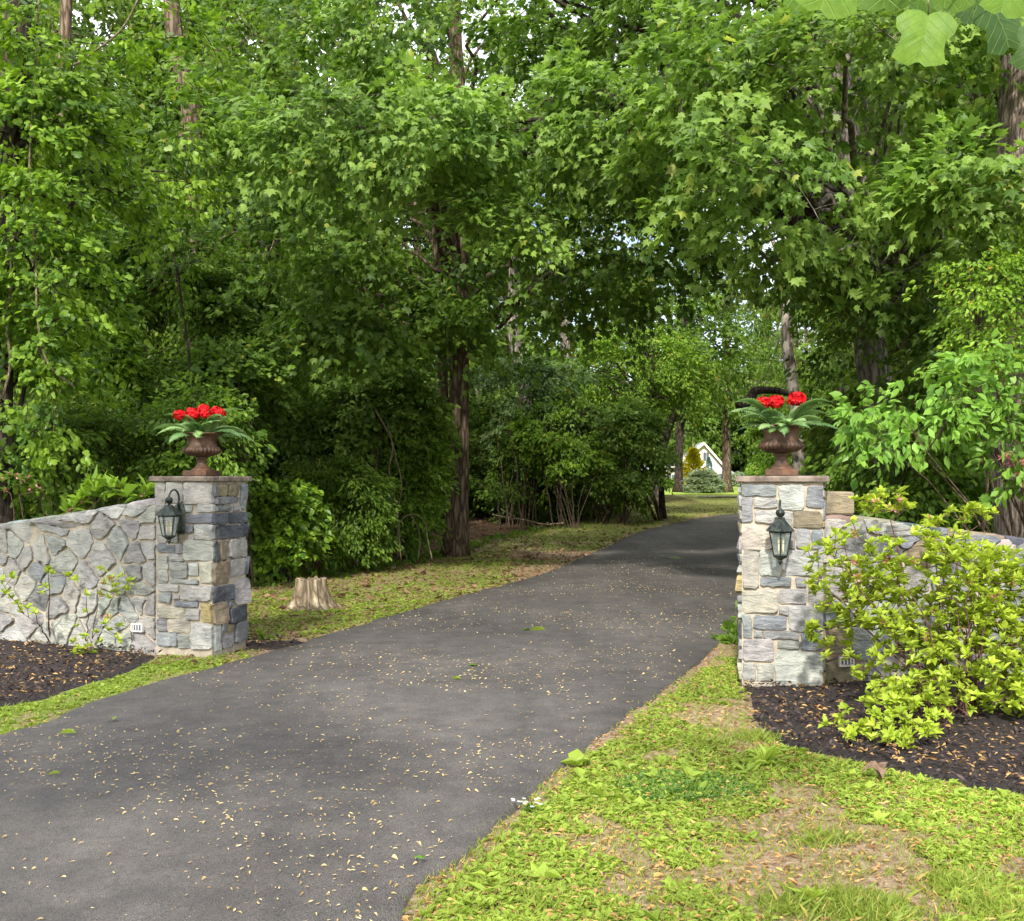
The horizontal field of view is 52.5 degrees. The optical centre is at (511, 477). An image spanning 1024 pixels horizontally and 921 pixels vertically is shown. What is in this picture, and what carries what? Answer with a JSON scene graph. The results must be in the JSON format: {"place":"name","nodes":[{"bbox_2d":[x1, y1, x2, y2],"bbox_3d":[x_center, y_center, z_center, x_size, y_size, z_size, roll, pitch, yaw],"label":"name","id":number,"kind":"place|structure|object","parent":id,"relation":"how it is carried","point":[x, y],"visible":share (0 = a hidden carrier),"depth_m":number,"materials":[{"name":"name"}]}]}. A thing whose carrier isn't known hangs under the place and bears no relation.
{"place":"outdoors","nodes":[
{"label":"outdoors","id":0,"kind":"place"},
{"bbox_2d":[0,513,856,920],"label":"driveway","id":1,"kind":"structure","parent":0,"point":[50,821],"depth_m":5.81,"materials":[{"name":"asphalt"}]},
{"bbox_2d":[0,509,737,920],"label":"fallen leaves","id":2,"kind":"object","parent":1,"relation":"on","point":[350,749],"depth_m":5.62,"materials":[{"name":"plant"}]},
{"bbox_2d":[72,0,836,395],"label":"sky","id":3,"kind":"structure","parent":0,"point":[574,18],"materials":[{"name":"white"}]},
{"bbox_2d":[0,494,1023,920],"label":"ground","id":4,"kind":"structure","parent":0,"point":[766,856],"depth_m":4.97,"materials":[{"name":"plant"}]},
{"bbox_2d":[13,397,134,520],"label":"woodland shrub","id":5,"kind":"object","parent":4,"relation":"on","point":[85,437],"visible":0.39,"depth_m":12.41,"materials":[{"name":"green plant"}]},
{"bbox_2d":[0,639,154,706],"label":"mulch bed","id":6,"kind":"object","parent":4,"relation":"on","point":[38,695],"visible":0.54,"depth_m":8.29,"materials":[{"name":"soil"}]},
{"bbox_2d":[0,565,79,644],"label":"azalea twig","id":7,"kind":"object","parent":6,"relation":"on","point":[11,575],"visible":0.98,"depth_m":9.12,"materials":[{"name":"green plant"}]},
{"bbox_2d":[82,565,135,641],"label":"azalea twig","id":8,"kind":"object","parent":6,"relation":"on","point":[113,584],"visible":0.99,"depth_m":9.05,"materials":[{"name":"green plant"}]},
{"bbox_2d":[0,498,155,654],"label":"stone wall","id":9,"kind":"structure","parent":4,"relation":"on","point":[113,539],"depth_m":9.31,"materials":[{"name":"stone"}]},
{"bbox_2d":[0,0,162,331],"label":"forest tree","id":10,"kind":"object","parent":4,"relation":"on","point":[121,16],"visible":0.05,"depth_m":24.57,"materials":[{"name":"green plant"}]},
{"bbox_2d":[0,0,178,514],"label":"tree","id":11,"kind":"object","parent":4,"relation":"on","point":[128,105],"visible":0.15,"depth_m":16.93,"materials":[{"name":"green plant"}]},
{"bbox_2d":[13,312,173,514],"bbox_3d":[-6.156,-0.393,14.642,2.775,3.954,1.848,0,0,0],"label":"woodland shrub","id":12,"kind":"object","parent":4,"relation":"on","point":[121,342],"visible":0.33,"depth_m":14.34,"materials":[{"name":"green plant"}]},
{"bbox_2d":[59,465,154,514],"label":"rhododendron","id":13,"kind":"object","parent":4,"relation":"on","point":[100,483],"visible":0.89,"depth_m":9.97,"materials":[{"name":"green plant"}]},
{"bbox_2d":[22,0,209,337],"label":"forest tree","id":14,"kind":"object","parent":4,"relation":"on","point":[82,28],"visible":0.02,"depth_m":24.77,"materials":[{"name":"green plant"}]},
{"bbox_2d":[38,382,194,513],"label":"woodland shrub","id":15,"kind":"object","parent":4,"relation":"on","point":[105,417],"visible":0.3,"depth_m":13.15,"materials":[{"name":"green plant"}]},
{"bbox_2d":[33,225,208,499],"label":"tree","id":16,"kind":"object","parent":4,"relation":"on","point":[137,297],"visible":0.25,"depth_m":15.98,"materials":[{"name":"green plant"}]},
{"bbox_2d":[13,332,231,519],"bbox_3d":[-6.425,-0.122,16.930,4.515,4.442,3.914,0,0,0],"label":"forest shrub","id":17,"kind":"object","parent":4,"relation":"on","point":[35,510],"visible":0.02,"depth_m":16.33,"materials":[{"name":"green plant"}]},
{"bbox_2d":[0,0,260,522],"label":"vine covered tree","id":18,"kind":"object","parent":4,"relation":"on","point":[54,140],"visible":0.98,"depth_m":11.22,"materials":[{"name":"green plant"}]},
{"bbox_2d":[28,0,73,386],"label":"hanging vine","id":19,"kind":"object","parent":18,"relation":"hanging from","point":[34,231],"visible":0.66,"depth_m":10.79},
{"bbox_2d":[73,328,249,499],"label":"woodland shrub","id":20,"kind":"object","parent":4,"relation":"on","point":[156,384],"visible":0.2,"depth_m":14.47,"materials":[{"name":"green plant"}]},
{"bbox_2d":[113,198,244,460],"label":"sapling","id":21,"kind":"object","parent":4,"relation":"on","point":[180,285],"visible":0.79,"depth_m":14.00,"materials":[{"name":"green plant"}]},
{"bbox_2d":[20,0,358,368],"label":"forest tree","id":22,"kind":"object","parent":4,"relation":"on","point":[155,101],"visible":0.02,"depth_m":26.41,"materials":[{"name":"green plant"}]},
{"bbox_2d":[105,367,278,526],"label":"woodland shrub","id":23,"kind":"object","parent":4,"relation":"on","point":[163,462],"visible":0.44,"depth_m":13.22,"materials":[{"name":"green plant"}]},
{"bbox_2d":[149,476,251,657],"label":"stone pillar","id":24,"kind":"structure","parent":4,"relation":"on","point":[203,591],"depth_m":9.01,"materials":[{"name":"stone"}]},
{"bbox_2d":[155,489,185,543],"bbox_3d":[-2.906,0.332,8.849,0.194,0.470,0.278,0,0,16],"label":"wall lantern","id":25,"kind":"object","parent":24,"relation":"attached to","point":[170,510],"depth_m":8.81,"materials":[{"name":"metal"}]},
{"bbox_2d":[182,432,222,475],"bbox_3d":[-2.769,-0.205,9.274,0.371,0.385,0.371,0,0,16],"label":"urn","id":26,"kind":"object","parent":24,"relation":"on","point":[201,449],"visible":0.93,"depth_m":9.17,"materials":[{"name":"metal"}]},
{"bbox_2d":[172,404,226,423],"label":"geranium","id":27,"kind":"object","parent":26,"relation":"on","point":[202,412],"visible":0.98,"depth_m":9.19,"materials":[{"name":"red plant"}]},
{"bbox_2d":[153,408,254,443],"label":"fern","id":28,"kind":"object","parent":26,"relation":"in","point":[211,422],"visible":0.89,"depth_m":9.17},
{"bbox_2d":[73,0,346,383],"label":"tree","id":29,"kind":"object","parent":4,"relation":"on","point":[173,23],"visible":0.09,"depth_m":19.58,"materials":[{"name":"green plant"}]},
{"bbox_2d":[143,256,297,472],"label":"tree","id":30,"kind":"object","parent":4,"relation":"on","point":[248,317],"visible":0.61,"depth_m":15.93,"materials":[{"name":"green plant"}]},
{"bbox_2d":[0,591,464,734],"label":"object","id":31,"kind":"object","parent":4,"relation":"on","point":[116,688],"visible":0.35,"depth_m":8.61,"materials":[{"name":"green plant"}]},
{"bbox_2d":[168,333,307,586],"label":"tree","id":32,"kind":"object","parent":4,"relation":"on","point":[265,382],"visible":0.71,"depth_m":14.35,"materials":[{"name":"green plant"}]},
{"bbox_2d":[137,9,367,339],"bbox_3d":[-6.444,-5.256,25.808,6.110,13.419,4.576,0,0,0],"label":"tree","id":33,"kind":"object","parent":4,"relation":"on","point":[160,98],"visible":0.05,"depth_m":25.02,"materials":[{"name":"green plant"}]},
{"bbox_2d":[0,542,512,732],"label":"grass","id":34,"kind":"structure","parent":4,"relation":"on","point":[71,692],"depth_m":11.58,"materials":[{"name":"plant"}]},
{"bbox_2d":[176,352,342,534],"bbox_3d":[-5.036,-0.329,20.569,4.396,4.991,5.073,0,0,30],"label":"forest shrub","id":35,"kind":"object","parent":4,"relation":"on","point":[313,381],"visible":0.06,"depth_m":19.06,"materials":[{"name":"green plant"}]},
{"bbox_2d":[85,0,446,371],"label":"forest tree","id":36,"kind":"object","parent":4,"relation":"on","point":[137,157],"visible":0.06,"depth_m":24.69,"materials":[{"name":"green plant"}]},
{"bbox_2d":[115,1,423,366],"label":"tree","id":37,"kind":"object","parent":4,"relation":"on","point":[286,73],"visible":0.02,"depth_m":26.91,"materials":[{"name":"green plant"}]},
{"bbox_2d":[247,476,341,584],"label":"woodland shrub","id":38,"kind":"object","parent":4,"relation":"on","point":[287,533],"visible":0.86,"depth_m":15.06,"materials":[{"name":"green plant"}]},
{"bbox_2d":[285,576,342,611],"bbox_3d":[-2.370,1.387,12.325,0.840,0.425,0.714,0,0,0],"label":"tree stump","id":39,"kind":"object","parent":4,"relation":"on","point":[314,593],"visible":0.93,"depth_m":12.14,"materials":[{"name":"brown wood"}]},
{"bbox_2d":[278,449,406,575],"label":"woodland shrub","id":40,"kind":"object","parent":4,"relation":"on","point":[352,497],"visible":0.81,"depth_m":16.57,"materials":[{"name":"green plant"}]},
{"bbox_2d":[238,353,460,567],"bbox_3d":[-3.133,-0.352,19.118,4.099,3.894,2.713,0,0,17],"label":"woodland shrub","id":41,"kind":"object","parent":4,"relation":"on","point":[346,421],"visible":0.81,"depth_m":18.65,"materials":[{"name":"green plant"}]},
{"bbox_2d":[248,550,513,638],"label":"weeds","id":42,"kind":"object","parent":4,"relation":"on","point":[346,596],"visible":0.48,"depth_m":13.79,"materials":[{"name":"green plant"}]},
{"bbox_2d":[147,535,630,664],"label":"fallen leaves","id":43,"kind":"object","parent":4,"relation":"on","point":[369,609],"visible":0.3,"depth_m":14.81,"materials":[{"name":"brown plant"}]},
{"bbox_2d":[304,134,506,390],"bbox_3d":[-4.347,-4.905,31.721,8.448,12.521,9.024,0,0,13],"label":"forest tree","id":44,"kind":"object","parent":4,"relation":"on","point":[428,270],"visible":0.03,"depth_m":29.67,"materials":[{"name":"green plant"}]},
{"bbox_2d":[350,393,462,563],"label":"woodland shrub","id":45,"kind":"object","parent":4,"relation":"on","point":[424,476],"visible":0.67,"depth_m":18.83,"materials":[{"name":"green plant"}]},
{"bbox_2d":[246,523,578,589],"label":"undergrowth","id":46,"kind":"object","parent":4,"relation":"on","point":[498,535],"visible":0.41,"depth_m":18.14,"materials":[{"name":"green plant"}]},
{"bbox_2d":[78,0,759,556],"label":"maple tree","id":47,"kind":"object","parent":4,"relation":"on","point":[456,324],"visible":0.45,"depth_m":16.05,"materials":[{"name":"green plant"}]},
{"bbox_2d":[356,63,529,407],"bbox_3d":[-3.644,-7.035,39.777,9.319,16.451,9.877,0,0,-26],"label":"forest tree","id":48,"kind":"object","parent":4,"relation":"on","point":[417,249],"depth_m":38.85,"materials":[{"name":"green plant"}]},
{"bbox_2d":[383,54,553,516],"bbox_3d":[-0.808,-5.962,32.903,7.013,14.657,6.987,0,0,0],"label":"tree","id":49,"kind":"object","parent":4,"relation":"on","point":[513,272],"visible":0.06,"depth_m":31.90,"materials":[{"name":"plant"}]},
{"bbox_2d":[434,430,507,519],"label":"forest shrub","id":50,"kind":"object","parent":4,"relation":"on","point":[479,460],"visible":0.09,"depth_m":32.57,"materials":[{"name":"green plant"}]},
{"bbox_2d":[248,507,735,610],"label":"fallen leaves","id":51,"kind":"object","parent":4,"relation":"on","point":[363,584],"visible":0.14,"depth_m":17.91,"materials":[{"name":"brown plant"}]},
{"bbox_2d":[412,0,614,398],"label":"forest tree","id":52,"kind":"object","parent":4,"relation":"on","point":[496,14],"visible":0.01,"depth_m":43.52,"materials":[{"name":"green plant"}]},
{"bbox_2d":[469,382,594,517],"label":"forest shrub","id":53,"kind":"object","parent":4,"relation":"on","point":[485,411],"visible":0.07,"depth_m":33.59,"materials":[{"name":"green plant"}]},
{"bbox_2d":[469,352,600,526],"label":"woodland shrub","id":54,"kind":"object","parent":4,"relation":"on","point":[549,384],"visible":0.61,"depth_m":30.07,"materials":[{"name":"green plant"}]},
{"bbox_2d":[469,436,603,525],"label":"woodland shrub","id":55,"kind":"object","parent":4,"relation":"on","point":[492,493],"visible":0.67,"depth_m":30.74,"materials":[{"name":"green plant"}]},
{"bbox_2d":[199,0,877,517],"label":"maple tree","id":56,"kind":"object","parent":4,"relation":"on","point":[571,132],"visible":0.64,"depth_m":12.43,"materials":[{"name":"green plant"}]},
{"bbox_2d":[503,398,617,529],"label":"woodland shrub","id":57,"kind":"object","parent":4,"relation":"on","point":[549,451],"visible":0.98,"depth_m":29.04,"materials":[{"name":"green plant"}]},
{"bbox_2d":[488,369,657,517],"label":"forest shrub","id":58,"kind":"object","parent":4,"relation":"on","point":[615,509],"visible":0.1,"depth_m":33.73,"materials":[{"name":"green plant"}]},
{"bbox_2d":[472,123,678,513],"bbox_3d":[2.019,-5.318,34.333,7.988,13.245,6.488,0,0,0],"label":"tree","id":59,"kind":"object","parent":4,"relation":"on","point":[564,337],"visible":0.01,"depth_m":34.33,"materials":[{"name":"green plant"}]},
{"bbox_2d":[538,385,685,524],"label":"woodland shrub","id":60,"kind":"object","parent":4,"relation":"on","point":[631,486],"visible":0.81,"depth_m":29.73,"materials":[{"name":"green plant"}]},
{"bbox_2d":[513,495,739,542],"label":"grass","id":61,"kind":"structure","parent":4,"relation":"on","point":[639,526],"depth_m":31.04,"materials":[{"name":"plant"}]},
{"bbox_2d":[551,318,733,518],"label":"tree","id":62,"kind":"object","parent":4,"relation":"on","point":[683,392],"visible":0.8,"depth_m":31.83,"materials":[{"name":"green plant"}]},
{"bbox_2d":[577,274,771,504],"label":"tree","id":63,"kind":"object","parent":4,"relation":"on","point":[686,325],"visible":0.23,"depth_m":41.26,"materials":[{"name":"green plant"}]},
{"bbox_2d":[637,368,731,455],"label":"forest shrub","id":64,"kind":"object","parent":4,"relation":"on","point":[686,445],"visible":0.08,"depth_m":102.47,"materials":[{"name":"green plant"}]},
{"bbox_2d":[614,767,758,802],"bbox_3d":[0.869,1.532,5.198,0.722,0.049,0.613,0,0,0],"label":"clover patch","id":65,"kind":"object","parent":4,"relation":"on","point":[679,789],"visible":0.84,"depth_m":5.14,"materials":[{"name":"green plant"}]},
{"bbox_2d":[642,442,733,482],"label":"house","id":66,"kind":"structure","parent":4,"relation":"on","point":[705,451],"depth_m":100.00,"materials":[{"name":"white paint"}]},
{"bbox_2d":[664,395,758,469],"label":"forest shrub","id":67,"kind":"object","parent":4,"relation":"on","point":[736,441],"visible":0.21,"depth_m":103.95,"materials":[{"name":"green plant"}]},
{"bbox_2d":[401,646,1023,920],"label":"fallen leaves","id":68,"kind":"object","parent":4,"relation":"on","point":[658,873],"visible":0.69,"depth_m":4.38,"materials":[{"name":"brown plant"}]},
{"bbox_2d":[419,728,1013,920],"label":"plantain weeds","id":69,"kind":"object","parent":4,"relation":"on","point":[554,873],"visible":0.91,"depth_m":4.99,"materials":[{"name":"green plant"}]},
{"bbox_2d":[412,656,1023,920],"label":"weeds","id":70,"kind":"object","parent":4,"relation":"on","point":[1006,840],"visible":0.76,"depth_m":4.61,"materials":[{"name":"green plant"}]},
{"bbox_2d":[498,723,1023,920],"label":"grass tufts","id":71,"kind":"object","parent":4,"relation":"on","point":[856,903],"visible":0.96,"depth_m":3.77,"materials":[{"name":"plant"}]},
{"bbox_2d":[740,408,810,475],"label":"forest shrub","id":72,"kind":"object","parent":4,"relation":"on","point":[770,459],"visible":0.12,"depth_m":53.96,"materials":[{"name":"green plant"}]},
{"bbox_2d":[539,0,1023,522],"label":"maple tree","id":73,"kind":"object","parent":4,"relation":"on","point":[929,170],"visible":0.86,"depth_m":11.23,"materials":[{"name":"green plant"}]},
{"bbox_2d":[735,476,829,687],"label":"stone pillar","id":74,"kind":"structure","parent":4,"relation":"on","point":[776,600],"depth_m":7.58,"materials":[{"name":"stone"}]},
{"bbox_2d":[756,424,804,475],"bbox_3d":[2.041,-0.205,7.874,0.371,0.385,0.371,0,0,13],"label":"urn","id":75,"kind":"object","parent":74,"relation":"on","point":[779,444],"visible":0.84,"depth_m":7.77,"materials":[{"name":"metal"}]},
{"bbox_2d":[757,391,805,417],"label":"geranium","id":76,"kind":"object","parent":75,"relation":"on","point":[793,399],"visible":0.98,"depth_m":7.78,"materials":[{"name":"red plant"}]},
{"bbox_2d":[728,398,845,435],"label":"fern","id":77,"kind":"object","parent":75,"relation":"in","point":[800,416],"visible":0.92,"depth_m":7.80,"materials":[{"name":"plant"}]},
{"bbox_2d":[766,500,794,565],"bbox_3d":[1.919,0.392,7.434,0.194,0.470,0.278,0,0,13],"label":"wall lantern","id":78,"kind":"object","parent":74,"relation":"attached to","point":[779,527],"depth_m":7.38,"materials":[{"name":"metal"}]},
{"bbox_2d":[698,56,894,475],"bbox_3d":[7.446,-4.798,27.684,8.825,12.526,6.713,0,0,0],"label":"sycamore tree","id":79,"kind":"object","parent":4,"relation":"on","point":[792,385],"visible":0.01,"depth_m":26.91,"materials":[{"name":"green plant"}]},
{"bbox_2d":[797,29,949,385],"bbox_3d":[13.015,-7.024,29.517,9.388,16.856,9.283,0,0,8],"label":"forest tree","id":80,"kind":"object","parent":4,"relation":"on","point":[830,324],"visible":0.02,"depth_m":31.34,"materials":[{"name":"green plant"}]},
{"bbox_2d":[767,224,993,532],"bbox_3d":[6.061,-1.090,13.970,5.020,5.624,4.619,0,0,0],"label":"woodland shrub","id":81,"kind":"object","parent":4,"relation":"on","point":[902,371],"visible":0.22,"depth_m":14.00,"materials":[{"name":"green plant"}]},
{"bbox_2d":[744,675,1023,794],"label":"mulch bed","id":82,"kind":"object","parent":4,"relation":"on","point":[997,720],"visible":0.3,"depth_m":6.03,"materials":[{"name":"soil"}]},
{"bbox_2d":[0,634,1023,788],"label":"mulch chips","id":83,"kind":"object","parent":82,"relation":"on","point":[822,737],"visible":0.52,"depth_m":6.74,"materials":[{"name":"wood"}]},
{"bbox_2d":[0,635,1023,783],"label":"fallen leaves","id":84,"kind":"object","parent":82,"relation":"on","point":[811,712],"visible":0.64,"depth_m":6.60,"materials":[{"name":"brown plant"}]},
{"bbox_2d":[818,668,986,748],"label":"azalea shrub","id":85,"kind":"object","parent":82,"relation":"on","point":[889,697],"visible":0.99,"depth_m":6.05,"materials":[{"name":"green plant"}]},
{"bbox_2d":[799,515,1023,717],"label":"azalea shrub","id":86,"kind":"object","parent":82,"relation":"on","point":[973,614],"visible":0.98,"depth_m":6.65,"materials":[{"name":"green plant"}]},
{"bbox_2d":[848,485,1000,693],"bbox_3d":[2.878,0.790,7.249,1.100,1.487,0.368,0,0,0],"label":"azalea shrub","id":87,"kind":"object","parent":82,"relation":"on","point":[937,521],"visible":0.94,"depth_m":7.26,"materials":[{"name":"green plant"}]},
{"bbox_2d":[982,547,1023,702],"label":"azalea shrub","id":88,"kind":"object","parent":82,"relation":"on","point":[1018,575],"visible":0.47,"depth_m":6.57,"materials":[{"name":"green plant"}]},
{"bbox_2d":[798,340,975,530],"bbox_3d":[8.175,-0.587,20.207,5.769,5.676,5.000,0,0,-40],"label":"forest shrub","id":89,"kind":"object","parent":4,"relation":"on","point":[826,434],"visible":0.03,"depth_m":19.78,"materials":[{"name":"green plant"}]},
{"bbox_2d":[799,327,993,532],"bbox_3d":[5.675,-0.199,13.567,4.276,3.831,2.749,0,0,0],"label":"woodland shrub","id":90,"kind":"object","parent":4,"relation":"on","point":[927,503],"visible":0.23,"depth_m":13.12,"materials":[{"name":"green plant"}]},
{"bbox_2d":[805,9,999,364],"bbox_3d":[10.687,-7.230,22.183,9.794,17.585,9.685,0,0,9],"label":"forest tree","id":91,"kind":"object","parent":4,"relation":"on","point":[970,99],"visible":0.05,"depth_m":23.84,"materials":[{"name":"green plant"}]},
{"bbox_2d":[824,358,990,528],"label":"forest shrub","id":92,"kind":"object","parent":4,"relation":"on","point":[852,390],"visible":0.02,"depth_m":18.44,"materials":[{"name":"green plant"}]},
{"bbox_2d":[823,515,1023,683],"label":"stone wall","id":93,"kind":"structure","parent":4,"relation":"on","point":[862,641],"depth_m":7.70,"materials":[{"name":"stone"}]},
{"bbox_2d":[823,491,853,514],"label":"coping block","id":94,"kind":"structure","parent":93,"relation":"on","point":[839,502],"depth_m":7.69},
{"bbox_2d":[824,326,1023,536],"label":"arching shrub","id":95,"kind":"object","parent":4,"relation":"on","point":[891,427],"visible":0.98,"depth_m":8.68,"materials":[{"name":"green plant"}]},
{"bbox_2d":[855,41,999,305],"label":"forest tree","id":96,"kind":"object","parent":4,"relation":"on","point":[981,101],"visible":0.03,"depth_m":18.34,"materials":[{"name":"green plant"}]},
{"bbox_2d":[901,201,1023,537],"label":"leaved shrub","id":97,"kind":"object","parent":4,"relation":"on","point":[981,303],"visible":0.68,"depth_m":9.80,"materials":[{"name":"green plant"}]},
{"bbox_2d":[990,18,1023,537],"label":"tulip tree","id":98,"kind":"object","parent":4,"relation":"on","point":[1011,107],"visible":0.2,"depth_m":11.08,"materials":[{"name":"green plant"}]},
{"bbox_2d":[647,487,739,494],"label":"lawn","id":99,"kind":"structure","parent":0,"point":[735,489],"depth_m":54.33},
{"bbox_2d":[550,249,758,491],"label":"tree","id":100,"kind":"object","parent":99,"relation":"on","point":[678,478],"visible":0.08,"depth_m":56.79,"materials":[{"name":"green plant"}]},
{"bbox_2d":[681,469,727,492],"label":"shrub","id":101,"kind":"object","parent":99,"relation":"on","point":[704,479],"visible":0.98,"depth_m":54.94,"materials":[{"name":"green plant"}]},
{"bbox_2d":[609,217,827,491],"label":"tree","id":102,"kind":"object","parent":99,"relation":"on","point":[726,477],"visible":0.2,"depth_m":56.49,"materials":[{"name":"green plant"}]},
{"bbox_2d":[739,298,843,425],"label":"forest tree","id":103,"kind":"object","parent":99,"relation":"on","point":[814,385],"visible":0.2,"depth_m":77.69,"materials":[{"name":"green plant"}]},
{"bbox_2d":[740,297,852,414],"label":"forest tree","id":104,"kind":"object","parent":99,"relation":"on","point":[780,336],"visible":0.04,"depth_m":86.50,"materials":[{"name":"green plant"}]},
{"bbox_2d":[783,0,1023,70],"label":"tulip tree branch","id":105,"kind":"object","parent":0,"point":[924,37],"visible":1,"depth_m":2.05,"materials":[{"name":"green plant"}]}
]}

